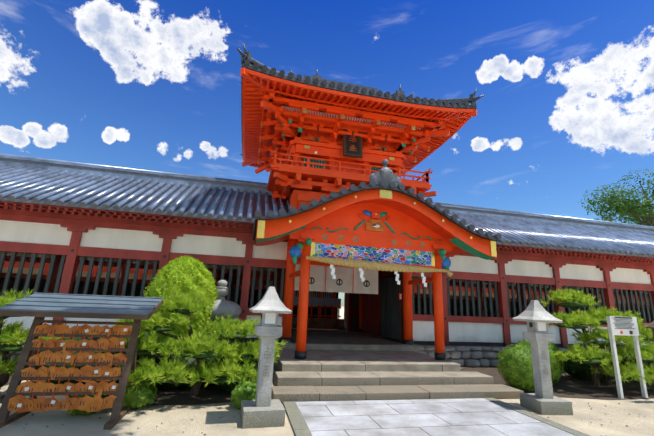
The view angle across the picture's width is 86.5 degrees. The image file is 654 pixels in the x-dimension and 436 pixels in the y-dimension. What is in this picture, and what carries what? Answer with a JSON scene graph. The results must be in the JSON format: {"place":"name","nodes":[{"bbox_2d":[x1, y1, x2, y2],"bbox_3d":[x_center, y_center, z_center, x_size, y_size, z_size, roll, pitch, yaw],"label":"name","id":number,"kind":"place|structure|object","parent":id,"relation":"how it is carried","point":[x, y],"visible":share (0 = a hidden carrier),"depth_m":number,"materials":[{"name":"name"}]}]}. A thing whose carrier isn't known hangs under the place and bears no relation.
{"place":"outdoors","nodes":[
{"label":"outdoors","id":0,"kind":"place"},
{"bbox_2d":[2,261,649,331],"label":"court buildings","id":1,"kind":"structure","parent":0,"point":[324,308],"depth_m":24.59,"materials":[{"name":"wood"}]},
{"bbox_2d":[0,307,653,435],"bbox_3d":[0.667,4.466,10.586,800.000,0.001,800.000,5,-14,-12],"label":"ground","id":2,"kind":"structure","parent":0,"point":[175,420],"depth_m":5.27,"materials":[{"name":"beige sand"}]},
{"bbox_2d":[0,289,59,387],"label":"pine","id":3,"kind":"object","parent":2,"relation":"on","point":[10,333],"visible":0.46,"depth_m":5.96,"materials":[{"name":"green plant"}]},
{"bbox_2d":[0,292,162,429],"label":"ema rack","id":4,"kind":"object","parent":2,"relation":"on","point":[39,307],"visible":0.92,"depth_m":5.14,"materials":[{"name":"brown wood"}]},
{"bbox_2d":[7,322,131,412],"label":"ema plaques","id":5,"kind":"object","parent":4,"relation":"attached to","point":[21,403],"visible":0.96,"depth_m":5.06,"materials":[{"name":"brown wood"}]},
{"bbox_2d":[26,332,258,393],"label":"dark shrubs","id":6,"kind":"object","parent":2,"relation":"on","point":[227,387],"visible":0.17,"depth_m":6.75,"materials":[{"name":"green plant"}]},
{"bbox_2d":[0,201,287,341],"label":"corridor","id":7,"kind":"object","parent":2,"relation":"on","point":[57,238],"visible":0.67,"depth_m":9.96,"materials":[{"name":"wood"}]},
{"bbox_2d":[0,153,289,227],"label":"tiled roof","id":8,"kind":"structure","parent":7,"relation":"on","point":[37,181],"depth_m":10.96,"materials":[{"name":"tile"}]},
{"bbox_2d":[67,376,256,415],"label":"ground plants","id":9,"kind":"object","parent":2,"relation":"on","point":[144,394],"visible":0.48,"depth_m":5.61,"materials":[{"name":"green plant"}]},
{"bbox_2d":[240,286,291,428],"bbox_3d":[-0.954,2.106,5.508,0.619,2.000,0.619,6,-14,-15],"label":"stone lantern","id":10,"kind":"object","parent":2,"relation":"on","point":[263,409],"visible":1,"depth_m":5.36,"materials":[{"name":"stone"}]},
{"bbox_2d":[0,339,652,366],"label":"stone base wall","id":11,"kind":"structure","parent":2,"relation":"on","point":[474,356],"depth_m":11.07,"materials":[{"name":"grey stone"}]},
{"bbox_2d":[0,367,653,406],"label":"planting beds","id":12,"kind":"object","parent":2,"relation":"on","point":[565,386],"visible":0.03,"depth_m":7.85,"materials":[{"name":"soil"}]},
{"bbox_2d":[144,256,217,348],"bbox_3d":[-3.579,2.306,8.476,1.764,2.835,1.772,5,-14,-12],"label":"conifer bush","id":13,"kind":"object","parent":12,"relation":"on","point":[184,274],"visible":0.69,"depth_m":8.13,"materials":[{"name":"green plant"}]},
{"bbox_2d":[97,290,286,395],"bbox_3d":[-2.388,2.278,6.339,3.431,1.994,1.878,5,-14,-12],"label":"pine","id":14,"kind":"object","parent":12,"relation":"on","point":[198,349],"visible":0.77,"depth_m":6.19,"materials":[{"name":"green plant"}]},
{"bbox_2d":[207,280,241,351],"bbox_3d":[-2.772,2.715,8.814,1.120,2.270,1.120,5,-14,-12],"label":"stone lantern","id":15,"kind":"object","parent":12,"relation":"on","point":[223,307],"visible":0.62,"depth_m":8.64,"materials":[{"name":"grey stone"}]},
{"bbox_2d":[496,339,565,390],"bbox_3d":[4.973,3.498,8.495,2.090,1.262,1.125,13,-17,-36],"label":"round shrub","id":16,"kind":"object","parent":12,"relation":"on","point":[515,366],"visible":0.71,"depth_m":8.03,"materials":[{"name":"green plant"}]},
{"bbox_2d":[539,288,653,385],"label":"pine","id":17,"kind":"object","parent":12,"relation":"on","point":[593,317],"visible":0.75,"depth_m":8.63,"materials":[{"name":"green plant"}]},
{"bbox_2d":[606,316,647,398],"bbox_3d":[6.850,3.154,7.923,0.780,1.750,0.098,5,-14,-12],"label":"signboard","id":18,"kind":"object","parent":12,"relation":"on","point":[620,325],"visible":0.96,"depth_m":7.97,"materials":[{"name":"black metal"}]},
{"bbox_2d":[23,398,646,435],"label":"ground pebbles","id":19,"kind":"object","parent":2,"relation":"on","point":[275,427],"visible":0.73,"depth_m":5.35,"materials":[{"name":"stone"}]},
{"bbox_2d":[267,111,436,344],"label":"gate tower","id":20,"kind":"structure","parent":2,"relation":"on","point":[386,314],"depth_m":12.22,"materials":[{"name":"wood"}]},
{"bbox_2d":[294,264,377,293],"bbox_3d":[0.348,1.968,11.207,2.780,0.840,0.100,5,-14,-12],"label":"curtain","id":21,"kind":"object","parent":20,"relation":"attached to","point":[347,280],"visible":0.71,"depth_m":11.22,"materials":[{"name":"fabric"}]},
{"bbox_2d":[269,147,432,183],"bbox_3d":[0.399,-1.151,14.292,5.917,0.561,5.457,5,-14,-12],"label":"balcony railing","id":22,"kind":"object","parent":20,"relation":"on","point":[399,174],"visible":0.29,"depth_m":11.80,"materials":[{"name":"orange wood"}]},
{"bbox_2d":[255,93,449,173],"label":"roof brackets","id":23,"kind":"object","parent":20,"relation":"on","point":[284,126],"visible":0.6,"depth_m":12.50,"materials":[{"name":"wood"}]},
{"bbox_2d":[240,67,476,173],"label":"roof eaves","id":24,"kind":"object","parent":23,"relation":"on","point":[257,87],"visible":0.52,"depth_m":11.91,"materials":[{"name":"wood"}]},
{"bbox_2d":[237,44,483,157],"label":"tower roof","id":25,"kind":"structure","parent":24,"relation":"on","point":[248,61],"depth_m":11.43,"materials":[{"name":"grey tile"}]},
{"bbox_2d":[271,341,523,403],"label":"stone steps","id":26,"kind":"structure","parent":2,"relation":"on","point":[343,371],"depth_m":7.55,"materials":[{"name":"stone"}]},
{"bbox_2d":[255,189,496,359],"bbox_3d":[1.016,1.716,10.169,6.304,4.220,3.692,5,-14,-12],"label":"entrance porch","id":27,"kind":"object","parent":26,"relation":"on","point":[384,226],"visible":0.98,"depth_m":9.23,"materials":[{"name":"wood"}]},
{"bbox_2d":[252,159,501,240],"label":"porch roof","id":28,"kind":"structure","parent":27,"relation":"on","point":[385,177],"depth_m":8.93,"materials":[{"name":"grey tile"}]},
{"bbox_2d":[306,256,452,276],"bbox_3d":[1.453,1.282,9.093,4.074,0.315,0.234,5,-14,-12],"label":"shimenawa rope","id":29,"kind":"object","parent":27,"relation":"attached to","point":[378,266],"visible":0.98,"depth_m":8.97,"materials":[{"name":"fabric"}]},
{"bbox_2d":[330,264,426,286],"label":"paper streamers","id":30,"kind":"object","parent":29,"relation":"attached to","point":[363,278],"visible":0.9,"depth_m":8.92,"materials":[{"name":"white paper"}]},
{"bbox_2d":[283,398,589,435],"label":"stone paving","id":31,"kind":"structure","parent":2,"relation":"on","point":[462,417],"depth_m":5.55,"materials":[{"name":"stone"}]},
{"bbox_2d":[412,244,653,347],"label":"corridor","id":32,"kind":"object","parent":2,"relation":"on","point":[479,319],"visible":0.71,"depth_m":12.65,"materials":[{"name":"wood"}]},
{"bbox_2d":[431,202,653,257],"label":"tiled roof","id":33,"kind":"structure","parent":32,"relation":"on","point":[529,230],"depth_m":14.44,"materials":[{"name":"tile"}]},
{"bbox_2d":[512,300,572,414],"bbox_3d":[4.119,2.615,6.721,0.619,2.000,0.619,4,-14,-5],"label":"stone lantern","id":34,"kind":"object","parent":2,"relation":"on","point":[537,317],"visible":1,"depth_m":6.60,"materials":[{"name":"stone"}]},
{"bbox_2d":[555,346,653,380],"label":"shrubs","id":35,"kind":"object","parent":2,"relation":"on","point":[575,369],"visible":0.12,"depth_m":9.47,"materials":[{"name":"green plant"}]},
{"bbox_2d":[578,169,653,225],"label":"tree","id":36,"kind":"object","parent":2,"relation":"on","point":[638,211],"visible":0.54,"depth_m":29.77,"materials":[{"name":"green plant"}]},
{"bbox_2d":[0,0,653,306],"label":"sky","id":37,"kind":"structure","parent":0,"point":[565,109],"materials":[{"name":"blue"}]},
{"bbox_2d":[646,321,653,338],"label":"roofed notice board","id":38,"kind":"object","parent":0,"point":[651,325],"visible":1,"depth_m":7.62,"materials":[{"name":"wood"}]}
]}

